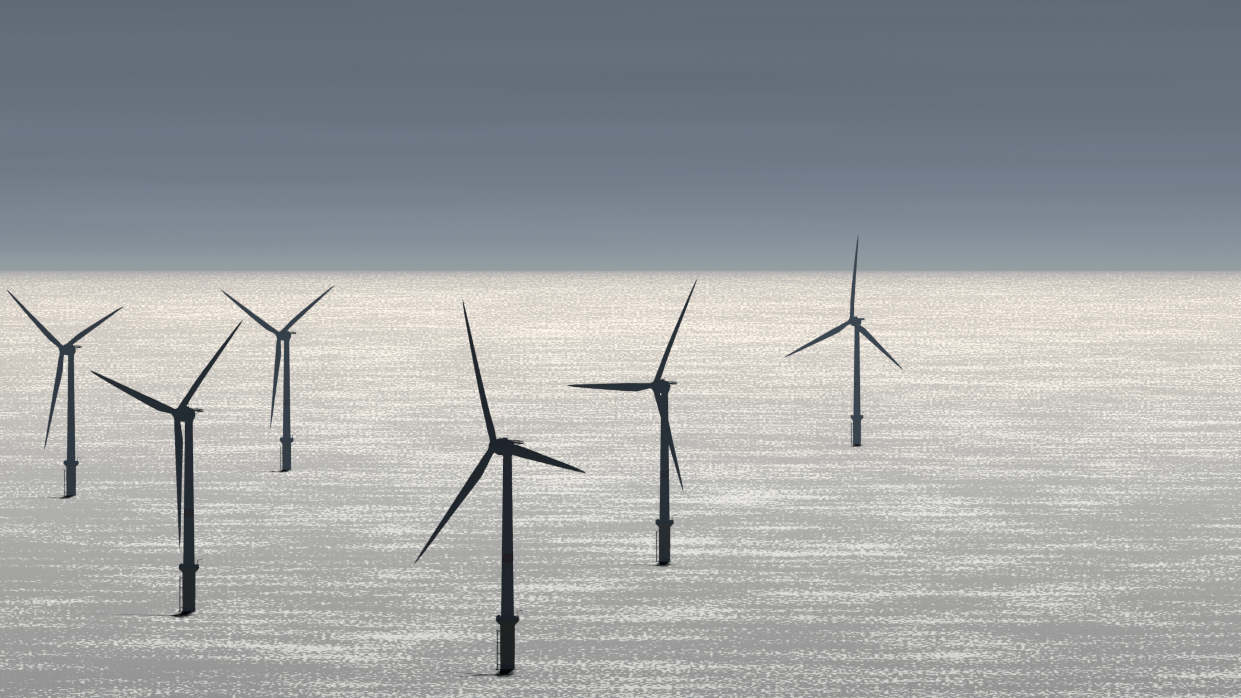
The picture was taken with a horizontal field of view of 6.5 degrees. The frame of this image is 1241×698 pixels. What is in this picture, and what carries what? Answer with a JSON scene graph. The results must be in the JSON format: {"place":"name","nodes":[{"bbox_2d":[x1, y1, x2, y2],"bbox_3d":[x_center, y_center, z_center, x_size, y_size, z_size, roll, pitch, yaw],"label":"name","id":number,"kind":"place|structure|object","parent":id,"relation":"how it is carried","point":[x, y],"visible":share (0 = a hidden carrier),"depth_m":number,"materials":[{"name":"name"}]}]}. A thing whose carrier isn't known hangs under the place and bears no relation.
{"place":"outdoors","nodes":[
{"label":"outdoors","id":0,"kind":"place"},
{"bbox_2d":[0,271,1240,697],"bbox_3d":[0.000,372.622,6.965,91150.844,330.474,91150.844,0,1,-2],"label":"sea","id":1,"kind":"structure","parent":0,"point":[1030,487],"depth_m":6842.23,"materials":[{"name":"liquid"}]},
{"bbox_2d":[7,290,123,494],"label":"turbine","id":2,"kind":"object","parent":1,"relation":"on","point":[69,350],"visible":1,"depth_m":6679.12,"materials":[{"name":"metal"}]},
{"bbox_2d":[90,320,242,610],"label":"turbine","id":3,"kind":"object","parent":1,"relation":"on","point":[188,567],"visible":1,"depth_m":4943.18,"materials":[{"name":"metal"}]},
{"bbox_2d":[221,285,334,469],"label":"turbine","id":4,"kind":"object","parent":1,"relation":"on","point":[284,335],"visible":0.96,"depth_m":7251.75,"materials":[{"name":"metal"}]},
{"bbox_2d":[414,300,584,668],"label":"turbine","id":5,"kind":"object","parent":1,"relation":"on","point":[507,620],"visible":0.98,"depth_m":4379.94,"materials":[{"name":"metal"}]},
{"bbox_2d":[567,280,696,560],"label":"turbine","id":6,"kind":"object","parent":1,"relation":"on","point":[663,522],"visible":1,"depth_m":5560.49,"materials":[{"name":"metal"}]},
{"bbox_2d":[785,238,902,443],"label":"turbine","id":7,"kind":"object","parent":1,"relation":"on","point":[856,417],"visible":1,"depth_m":7926.50,"materials":[{"name":"metal"}]},
{"bbox_2d":[0,0,1240,270],"label":"sky","id":8,"kind":"structure","parent":0,"point":[136,135],"materials":[{"name":"grey"}]}
]}

